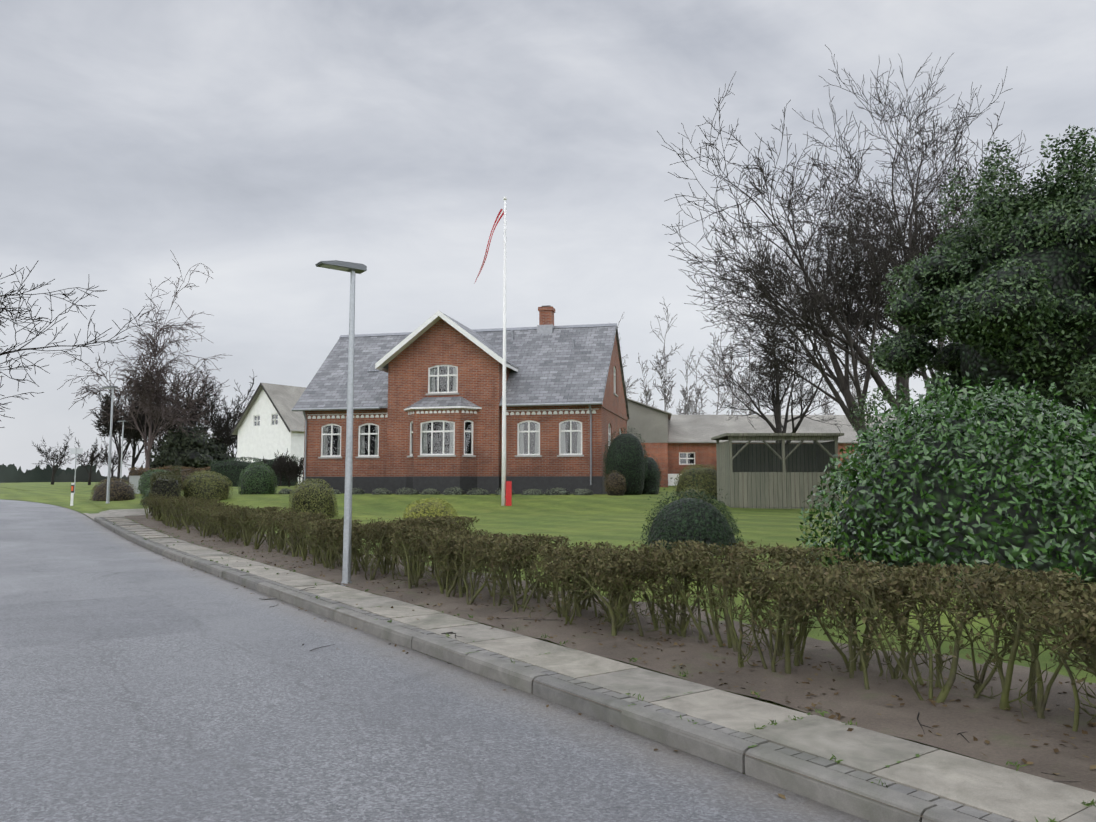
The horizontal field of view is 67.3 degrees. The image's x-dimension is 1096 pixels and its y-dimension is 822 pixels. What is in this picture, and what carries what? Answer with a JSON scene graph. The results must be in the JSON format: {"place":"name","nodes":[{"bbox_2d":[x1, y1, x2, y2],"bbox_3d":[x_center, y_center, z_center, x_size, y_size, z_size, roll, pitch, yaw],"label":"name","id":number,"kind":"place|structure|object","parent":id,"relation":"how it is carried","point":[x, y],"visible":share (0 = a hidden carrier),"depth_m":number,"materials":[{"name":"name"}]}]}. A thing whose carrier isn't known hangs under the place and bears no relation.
{"place":"outdoors","nodes":[
{"label":"outdoors","id":0,"kind":"place"},
{"bbox_2d":[253,414,277,426],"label":"windows","id":1,"kind":"structure","parent":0,"point":[272,419],"depth_m":60.28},
{"bbox_2d":[0,499,869,821],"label":"road","id":2,"kind":"structure","parent":0,"point":[138,683],"depth_m":5.13,"materials":[{"name":"asphalt"}]},
{"bbox_2d":[101,520,1095,798],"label":"leaf litter","id":3,"kind":"object","parent":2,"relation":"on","point":[933,702],"visible":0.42,"depth_m":6.21,"materials":[{"name":"plant"}]},
{"bbox_2d":[265,587,1080,781],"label":"fallen twigs","id":4,"kind":"object","parent":2,"relation":"on","point":[533,619],"visible":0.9,"depth_m":7.55,"materials":[{"name":"wood"}]},
{"bbox_2d":[387,318,510,476],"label":"gable wall","id":5,"kind":"structure","parent":0,"point":[441,341],"depth_m":34.76,"materials":[{"name":"brick"}]},
{"bbox_2d":[323,368,580,454],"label":"house curtains","id":6,"kind":"object","parent":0,"point":[424,438],"depth_m":34.24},
{"bbox_2d":[308,310,620,456],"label":"trim","id":7,"kind":"structure","parent":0,"point":[407,341],"depth_m":34.22,"materials":[{"name":"wood"}]},
{"bbox_2d":[303,334,626,476],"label":"house walls","id":8,"kind":"structure","parent":0,"point":[549,462],"depth_m":34.24,"materials":[{"name":"brick"}]},
{"bbox_2d":[292,323,616,484],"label":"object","id":9,"kind":"structure","parent":8,"relation":"attached to","point":[508,405],"depth_m":35.95,"materials":[{"name":"metal"}]},
{"bbox_2d":[293,313,629,418],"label":"house roof","id":10,"kind":"structure","parent":8,"relation":"on","point":[554,367],"depth_m":36.44,"materials":[{"name":"tile"}]},
{"bbox_2d":[305,306,627,420],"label":"house trim","id":11,"kind":"structure","parent":8,"relation":"attached to","point":[546,315],"depth_m":36.30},
{"bbox_2d":[318,393,617,458],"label":"window sills","id":12,"kind":"structure","parent":8,"relation":"attached to","point":[615,394],"depth_m":33.94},
{"bbox_2d":[367,324,574,371],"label":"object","id":13,"kind":"object","parent":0,"point":[544,329],"visible":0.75,"depth_m":37.95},
{"bbox_2d":[0,482,1095,782],"bbox_3d":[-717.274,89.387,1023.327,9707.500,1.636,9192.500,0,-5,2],"label":"ground","id":14,"kind":"structure","parent":0,"point":[604,518],"depth_m":21.58,"materials":[{"name":"green plant"}]},
{"bbox_2d":[0,491,92,495],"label":"verge","id":15,"kind":"structure","parent":14,"relation":"on","point":[44,493],"depth_m":47.66,"materials":[{"name":"green plant"}]},
{"bbox_2d":[0,464,95,482],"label":"forest","id":16,"kind":"object","parent":14,"relation":"on","point":[9,473],"visible":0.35,"depth_m":409.12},
{"bbox_2d":[0,494,104,513],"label":"verge","id":17,"kind":"structure","parent":14,"relation":"on","point":[81,505],"depth_m":36.56,"materials":[{"name":"green plant"}]},
{"bbox_2d":[70,483,73,505],"bbox_3d":[-19.259,3.485,33.306,0.104,1.150,0.052,0,-5,2],"label":"marker post","id":18,"kind":"object","parent":17,"relation":"on","point":[72,494],"visible":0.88,"depth_m":33.30,"materials":[{"name":"white"}]},
{"bbox_2d":[32,429,74,484],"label":"tree","id":19,"kind":"object","parent":14,"relation":"on","point":[55,456],"visible":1,"depth_m":121.43,"materials":[{"name":"brown plant"}]},
{"bbox_2d":[70,448,82,493],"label":"street sign","id":20,"kind":"object","parent":14,"relation":"on","point":[76,451],"visible":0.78,"depth_m":45.63,"materials":[{"name":"grey"}]},
{"bbox_2d":[0,260,164,427],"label":"road tree","id":21,"kind":"object","parent":14,"relation":"on","point":[39,332],"visible":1,"depth_m":21.58,"materials":[{"name":"brown plant"}]},
{"bbox_2d":[74,437,108,484],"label":"tree","id":22,"kind":"object","parent":14,"relation":"on","point":[93,458],"visible":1,"depth_m":96.24,"materials":[{"name":"brown plant"}]},
{"bbox_2d":[55,462,150,481],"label":"forest","id":23,"kind":"object","parent":14,"relation":"on","point":[82,474],"visible":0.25,"depth_m":315.94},
{"bbox_2d":[102,386,117,502],"bbox_3d":[-18.386,1.537,34.318,0.680,5.185,0.240,-2,-5,22],"label":"lamp post","id":24,"kind":"object","parent":14,"relation":"on","point":[109,460],"visible":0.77,"depth_m":34.22,"materials":[{"name":"grey"}]},
{"bbox_2d":[89,478,137,500],"bbox_3d":[-19.152,3.481,36.375,1.918,1.063,1.865,0,-5,2],"label":"bush","id":25,"kind":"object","parent":14,"relation":"on","point":[120,490],"depth_m":35.83,"materials":[{"name":"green plant"}]},
{"bbox_2d":[100,438,131,480],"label":"tree","id":26,"kind":"object","parent":14,"relation":"on","point":[114,462],"visible":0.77,"depth_m":111.09,"materials":[{"name":"brown plant"}]},
{"bbox_2d":[83,508,150,519],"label":"driveway","id":27,"kind":"structure","parent":14,"relation":"on","point":[119,513],"depth_m":29.06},
{"bbox_2d":[81,369,155,480],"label":"bare tree","id":28,"kind":"object","parent":14,"relation":"on","point":[104,429],"visible":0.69,"depth_m":87.06,"materials":[{"name":"brown plant"}]},
{"bbox_2d":[117,420,125,480],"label":"lamp post","id":29,"kind":"object","parent":14,"relation":"on","point":[123,421],"visible":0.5,"depth_m":60.27,"materials":[{"name":"grey"}]},
{"bbox_2d":[129,476,141,493],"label":"wall","id":30,"kind":"structure","parent":14,"relation":"on","point":[134,480],"depth_m":41.22,"materials":[{"name":"grey"}]},
{"bbox_2d":[39,250,231,469],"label":"tree","id":31,"kind":"object","parent":14,"relation":"on","point":[144,388],"visible":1,"depth_m":82.95,"materials":[{"name":"plant"}]},
{"bbox_2d":[139,488,149,504],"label":"shrub","id":32,"kind":"object","parent":14,"relation":"on","point":[146,494],"visible":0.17,"depth_m":32.82,"materials":[{"name":"green plant"}]},
{"bbox_2d":[115,391,175,469],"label":"bare tree","id":33,"kind":"object","parent":14,"relation":"on","point":[133,446],"visible":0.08,"depth_m":91.55,"materials":[{"name":"brown plant"}]},
{"bbox_2d":[137,469,168,493],"bbox_3d":[-19.091,3.437,40.316,1.991,1.230,1.984,0,-5,2],"label":"bush","id":34,"kind":"object","parent":14,"relation":"on","point":[144,481],"visible":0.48,"depth_m":39.83,"materials":[{"name":"green plant"}]},
{"bbox_2d":[143,435,173,468],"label":"conifer","id":35,"kind":"object","parent":14,"relation":"on","point":[156,462],"visible":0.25,"depth_m":87.56,"materials":[{"name":"green plant"}]},
{"bbox_2d":[123,369,198,454],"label":"bare tree","id":36,"kind":"object","parent":14,"relation":"on","point":[192,391],"visible":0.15,"depth_m":97.37,"materials":[{"name":"brown plant"}]},
{"bbox_2d":[149,465,181,515],"bbox_3d":[-13.890,2.859,29.914,1.068,1.873,5.166,2,-5,-25],"label":"drive hedge","id":37,"kind":"object","parent":14,"relation":"on","point":[169,483],"visible":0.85,"depth_m":27.77,"materials":[{"name":"green plant"}]},
{"bbox_2d":[128,465,210,484],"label":"beech hedge","id":38,"kind":"object","parent":14,"relation":"on","point":[135,472],"visible":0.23,"depth_m":51.26,"materials":[{"name":"brown plant"}]},
{"bbox_2d":[175,472,191,490],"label":"bush","id":39,"kind":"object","parent":14,"relation":"on","point":[184,476],"depth_m":41.00,"materials":[{"name":"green plant"}]},
{"bbox_2d":[155,421,215,469],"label":"conifer","id":40,"kind":"object","parent":14,"relation":"on","point":[183,446],"visible":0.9,"depth_m":84.04,"materials":[{"name":"green plant"}]},
{"bbox_2d":[181,470,233,501],"bbox_3d":[-12.899,2.841,31.084,1.853,1.220,1.813,0,-5,2],"label":"shrub","id":41,"kind":"object","parent":14,"relation":"on","point":[206,485],"visible":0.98,"depth_m":30.62,"materials":[{"name":"green plant"}]},
{"bbox_2d":[195,423,219,469],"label":"conifer","id":42,"kind":"object","parent":14,"relation":"on","point":[212,447],"visible":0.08,"depth_m":88.30,"materials":[{"name":"green plant"}]},
{"bbox_2d":[161,359,256,438],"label":"bare tree","id":43,"kind":"object","parent":14,"relation":"on","point":[213,406],"visible":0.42,"depth_m":95.85,"materials":[{"name":"brown plant"}]},
{"bbox_2d":[209,437,235,461],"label":"conifer","id":44,"kind":"object","parent":14,"relation":"on","point":[222,454],"visible":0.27,"depth_m":90.36,"materials":[{"name":"green plant"}]},
{"bbox_2d":[205,395,242,460],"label":"bare tree","id":45,"kind":"object","parent":14,"relation":"on","point":[226,431],"visible":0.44,"depth_m":92.58,"materials":[{"name":"brown plant"}]},
{"bbox_2d":[210,455,298,486],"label":"hedge","id":46,"kind":"object","parent":14,"relation":"on","point":[230,469],"visible":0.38,"depth_m":51.25,"materials":[{"name":"green plant"}]},
{"bbox_2d":[238,462,278,493],"bbox_3d":[-12.027,2.811,34.167,1.632,1.418,1.549,0,-5,2],"label":"bush","id":47,"kind":"object","parent":14,"relation":"on","point":[259,477],"visible":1,"depth_m":33.67,"materials":[{"name":"green plant"}]},
{"bbox_2d":[237,389,304,483],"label":"white barn walls","id":48,"kind":"structure","parent":14,"relation":"on","point":[266,439],"depth_m":60.52,"materials":[{"name":"paint"}]},
{"bbox_2d":[232,383,305,434],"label":"roof","id":49,"kind":"structure","parent":48,"relation":"on","point":[284,398],"depth_m":60.69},
{"bbox_2d":[230,383,289,435],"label":"roof trim","id":50,"kind":"structure","parent":49,"relation":"attached to","point":[273,404],"depth_m":60.55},
{"bbox_2d":[263,448,294,485],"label":"bare shrub","id":51,"kind":"object","parent":14,"relation":"on","point":[277,468],"visible":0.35,"depth_m":48.88,"materials":[{"name":"brown plant"}]},
{"bbox_2d":[278,488,293,493],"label":"bush","id":52,"kind":"object","parent":14,"relation":"on","point":[284,491],"visible":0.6,"depth_m":33.98,"materials":[{"name":"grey plant"}]},
{"bbox_2d":[274,455,301,486],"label":"bare shrub","id":53,"kind":"object","parent":14,"relation":"on","point":[280,466],"visible":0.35,"depth_m":46.96,"materials":[{"name":"brown plant"}]},
{"bbox_2d":[282,457,303,485],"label":"bare shrub","id":54,"kind":"object","parent":14,"relation":"on","point":[295,470],"visible":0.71,"depth_m":46.01,"materials":[{"name":"brown plant"}]},
{"bbox_2d":[288,478,338,518],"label":"shrub","id":55,"kind":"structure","parent":14,"relation":"on","point":[312,497],"depth_m":24.04,"materials":[{"name":"green plant"}]},
{"bbox_2d":[352,488,365,493],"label":"bush","id":56,"kind":"object","parent":14,"relation":"on","point":[357,491],"visible":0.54,"depth_m":33.35,"materials":[{"name":"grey plant"}]},
{"bbox_2d":[372,488,391,494],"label":"bush","id":57,"kind":"object","parent":14,"relation":"on","point":[380,491],"visible":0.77,"depth_m":32.83,"materials":[{"name":"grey plant"}]},
{"bbox_2d":[395,487,418,494],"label":"bush","id":58,"kind":"object","parent":14,"relation":"on","point":[405,491],"visible":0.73,"depth_m":32.60,"materials":[{"name":"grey plant"}]},
{"bbox_2d":[420,488,440,494],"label":"bush","id":59,"kind":"object","parent":14,"relation":"on","point":[431,491],"visible":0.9,"depth_m":32.34,"materials":[{"name":"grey plant"}]},
{"bbox_2d":[403,498,458,524],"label":"shrub","id":60,"kind":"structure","parent":14,"relation":"on","point":[430,508],"depth_m":19.58,"materials":[{"name":"yellow plant"}]},
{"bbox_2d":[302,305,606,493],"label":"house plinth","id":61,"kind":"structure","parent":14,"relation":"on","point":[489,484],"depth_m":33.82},
{"bbox_2d":[407,408,477,476],"bbox_3d":[-4.503,1.840,34.142,3.099,3.950,0.572,-1,-5,13],"label":"bay window","id":62,"kind":"structure","parent":61,"relation":"on","point":[458,465],"depth_m":33.92,"materials":[{"name":"brick"}]},
{"bbox_2d":[443,486,465,494],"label":"bush","id":63,"kind":"object","parent":14,"relation":"on","point":[454,491],"visible":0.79,"depth_m":32.11,"materials":[{"name":"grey plant"}]},
{"bbox_2d":[466,488,490,494],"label":"bush","id":64,"kind":"object","parent":14,"relation":"on","point":[477,491],"visible":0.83,"depth_m":31.92,"materials":[{"name":"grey plant"}]},
{"bbox_2d":[474,197,511,505],"bbox_3d":[-1.888,-2.000,28.235,1.310,11.030,0.276,0,-5,2],"label":"flag pole","id":65,"kind":"object","parent":14,"relation":"on","point":[506,497],"visible":0.96,"depth_m":28.18,"materials":[{"name":"white"}]},
{"bbox_2d":[106,517,934,821],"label":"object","id":66,"kind":"object","parent":14,"relation":"on","point":[582,697],"visible":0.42,"depth_m":4.72,"materials":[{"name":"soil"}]},
{"bbox_2d":[100,517,1018,821],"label":"cobbles","id":67,"kind":"object","parent":66,"relation":"on","point":[928,797],"visible":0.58,"depth_m":4.83,"materials":[{"name":"stone"}]},
{"bbox_2d":[104,517,1095,821],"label":"slabs","id":68,"kind":"structure","parent":66,"relation":"on","point":[994,789],"depth_m":4.97,"materials":[{"name":"concrete"}]},
{"bbox_2d":[126,530,1095,806],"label":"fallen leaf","id":69,"kind":"object","parent":68,"relation":"on","point":[632,704],"visible":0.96,"depth_m":5.25,"materials":[{"name":"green plant"}]},
{"bbox_2d":[521,489,542,494],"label":"bush","id":70,"kind":"object","parent":14,"relation":"on","point":[532,492],"visible":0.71,"depth_m":31.63,"materials":[{"name":"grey plant"}]},
{"bbox_2d":[94,517,986,821],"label":"kerb","id":71,"kind":"structure","parent":14,"relation":"on","point":[724,749],"depth_m":4.98,"materials":[{"name":"concrete"}]},
{"bbox_2d":[544,488,572,494],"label":"bush","id":72,"kind":"object","parent":14,"relation":"on","point":[557,491],"visible":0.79,"depth_m":31.43,"materials":[{"name":"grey plant"}]},
{"bbox_2d":[573,488,593,494],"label":"bush","id":73,"kind":"object","parent":14,"relation":"on","point":[583,492],"visible":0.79,"depth_m":31.23,"materials":[{"name":"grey plant"}]},
{"bbox_2d":[125,514,1095,792],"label":"soil strip","id":74,"kind":"object","parent":14,"relation":"on","point":[981,720],"visible":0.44,"depth_m":5.86,"materials":[{"name":"soil"}]},
{"bbox_2d":[315,260,366,585],"bbox_3d":[-2.974,0.301,11.622,0.680,4.885,0.240,3,-6,-35],"label":"lamp post","id":75,"kind":"object","parent":74,"relation":"in","point":[352,268],"visible":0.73,"depth_m":11.69,"materials":[{"name":"grey"}]},
{"bbox_2d":[106,520,1095,821],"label":"weeds","id":76,"kind":"object","parent":74,"relation":"on","point":[684,674],"visible":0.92,"depth_m":5.03,"materials":[{"name":"green plant"}]},
{"bbox_2d":[140,493,1095,731],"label":"hedge","id":77,"kind":"object","parent":74,"relation":"in","point":[455,552],"visible":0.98,"depth_m":6.55,"materials":[{"name":"plant"}]},
{"bbox_2d":[604,470,626,495],"bbox_3d":[2.508,2.717,30.800,0.872,1.025,0.865,0,-5,2],"label":"brown shrub","id":78,"kind":"object","parent":14,"relation":"on","point":[614,484],"visible":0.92,"depth_m":30.51,"materials":[{"name":"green plant"}]},
{"bbox_2d":[602,427,647,494],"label":"yew column","id":79,"kind":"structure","parent":14,"relation":"on","point":[625,456],"depth_m":31.66,"materials":[{"name":"green plant"}]},
{"bbox_2d":[617,313,638,401],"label":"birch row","id":80,"kind":"object","parent":14,"relation":"on","point":[629,379],"visible":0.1,"depth_m":79.30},
{"bbox_2d":[637,353,656,407],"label":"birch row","id":81,"kind":"object","parent":14,"relation":"on","point":[647,395],"visible":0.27,"depth_m":83.46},
{"bbox_2d":[642,452,661,493],"bbox_3d":[4.063,2.552,33.300,1.111,1.785,1.240,0,-5,2],"label":"yew","id":82,"kind":"object","parent":14,"relation":"on","point":[652,481],"visible":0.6,"depth_m":32.82,"materials":[{"name":"green plant"}]},
{"bbox_2d":[641,443,667,486],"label":"barn walls","id":83,"kind":"structure","parent":14,"relation":"on","point":[659,451],"depth_m":48.45,"materials":[{"name":"brick"}]},
{"bbox_2d":[627,400,667,442],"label":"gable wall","id":84,"kind":"structure","parent":83,"relation":"attached to","point":[649,425],"depth_m":48.67,"materials":[{"name":"paint"}]},
{"bbox_2d":[627,398,671,419],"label":"barn roof","id":85,"kind":"object","parent":83,"relation":"on","point":[669,415],"visible":0.11,"depth_m":48.65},
{"bbox_2d":[650,303,683,411],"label":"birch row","id":86,"kind":"object","parent":14,"relation":"on","point":[662,387],"visible":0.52,"depth_m":73.58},
{"bbox_2d":[676,346,697,414],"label":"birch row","id":87,"kind":"object","parent":14,"relation":"on","point":[683,393],"visible":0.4,"depth_m":76.98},
{"bbox_2d":[639,469,743,555],"bbox_3d":[2.311,1.621,13.187,1.690,1.408,1.656,0,-5,2],"label":"bush","id":88,"kind":"object","parent":14,"relation":"on","point":[682,519],"visible":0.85,"depth_m":12.72,"materials":[{"name":"green plant"}]},
{"bbox_2d":[672,464,716,498],"bbox_3d":[5.705,2.643,30.793,2.117,1.334,1.957,0,-5,2],"label":"gold shrub","id":89,"kind":"object","parent":14,"relation":"on","point":[685,478],"visible":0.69,"depth_m":30.16,"materials":[{"name":"green plant"}]},
{"bbox_2d":[682,349,709,414],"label":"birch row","id":90,"kind":"object","parent":14,"relation":"on","point":[696,400],"visible":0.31,"depth_m":83.42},
{"bbox_2d":[678,486,713,504],"bbox_3d":[4.416,2.689,24.666,1.205,0.924,1.164,0,-5,2],"label":"green ball","id":91,"kind":"object","parent":14,"relation":"on","point":[694,489],"visible":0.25,"depth_m":24.50,"materials":[{"name":"green plant"}]},
{"bbox_2d":[694,294,746,414],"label":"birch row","id":92,"kind":"object","parent":14,"relation":"on","point":[716,371],"visible":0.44,"depth_m":73.12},
{"bbox_2d":[715,306,750,414],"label":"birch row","id":93,"kind":"object","parent":14,"relation":"on","point":[721,375],"visible":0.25,"depth_m":78.38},
{"bbox_2d":[736,313,763,414],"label":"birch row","id":94,"kind":"object","parent":14,"relation":"on","point":[750,375],"visible":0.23,"depth_m":82.15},
{"bbox_2d":[711,433,843,508],"bbox_3d":[7.689,2.169,27.845,3.800,2.690,2.750,0,-5,2],"label":"aviary wood","id":95,"kind":"object","parent":14,"relation":"on","point":[785,486],"visible":0.79,"depth_m":26.74,"materials":[{"name":"wood"}]},
{"bbox_2d":[733,440,834,471],"bbox_3d":[7.658,1.473,26.767,3.320,1.030,0.001,0,-5,2],"label":"aviary","id":96,"kind":"object","parent":95,"relation":"attached to","point":[781,455],"visible":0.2,"depth_m":26.77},
{"bbox_2d":[668,443,888,473],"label":"barn walls","id":97,"kind":"structure","parent":14,"relation":"on","point":[705,454],"depth_m":49.83,"materials":[{"name":"brick"}]},
{"bbox_2d":[679,452,694,464],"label":"window","id":98,"kind":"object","parent":97,"relation":"attached to","point":[686,458],"visible":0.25,"depth_m":49.84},
{"bbox_2d":[668,474,856,488],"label":"barn base","id":99,"kind":"object","parent":97,"relation":"in","point":[673,477],"depth_m":49.62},
{"bbox_2d":[668,415,944,442],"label":"barn roof","id":100,"kind":"object","parent":97,"relation":"on","point":[694,428],"visible":0.25,"depth_m":51.85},
{"bbox_2d":[704,302,869,443],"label":"tree","id":101,"kind":"object","parent":14,"relation":"on","point":[776,403],"visible":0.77,"depth_m":40.65,"materials":[{"name":"brown plant"}]},
{"bbox_2d":[662,93,926,452],"bbox_3d":[7.923,-3.145,24.788,8.733,12.773,6.696,0,-5,2],"label":"tree","id":102,"kind":"object","parent":14,"relation":"on","point":[854,317],"visible":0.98,"depth_m":24.34,"materials":[{"name":"brown plant"}]},
{"bbox_2d":[814,366,834,414],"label":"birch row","id":103,"kind":"object","parent":14,"relation":"on","point":[824,405],"visible":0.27,"depth_m":72.46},
{"bbox_2d":[657,45,1039,437],"bbox_3d":[8.842,-4.800,26.729,12.934,16.359,9.445,1,-5,-15],"label":"tree","id":104,"kind":"object","parent":14,"relation":"on","point":[863,359],"visible":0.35,"depth_m":25.80,"materials":[{"name":"brown plant"}]},
{"bbox_2d":[835,333,872,413],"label":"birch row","id":105,"kind":"object","parent":14,"relation":"on","point":[853,385],"visible":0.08,"depth_m":83.57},
{"bbox_2d":[798,129,1038,420],"bbox_3d":[13.583,-3.476,26.662,10.328,13.792,8.308,0,-5,2],"label":"tree","id":106,"kind":"object","parent":14,"relation":"on","point":[924,375],"visible":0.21,"depth_m":26.95,"materials":[{"name":"brown plant"}]},
{"bbox_2d":[796,367,1095,590],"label":"laurel","id":107,"kind":"object","parent":14,"relation":"on","point":[1009,482],"visible":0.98,"depth_m":9.08,"materials":[{"name":"green plant"}]},
{"bbox_2d":[849,125,1095,441],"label":"holly tree","id":108,"kind":"object","parent":14,"relation":"on","point":[1011,298],"visible":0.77,"depth_m":16.67,"materials":[{"name":"green plant"}]},
{"bbox_2d":[0,0,1095,476],"label":"sky","id":109,"kind":"structure","parent":0,"point":[257,143],"materials":[{"name":"grey"}]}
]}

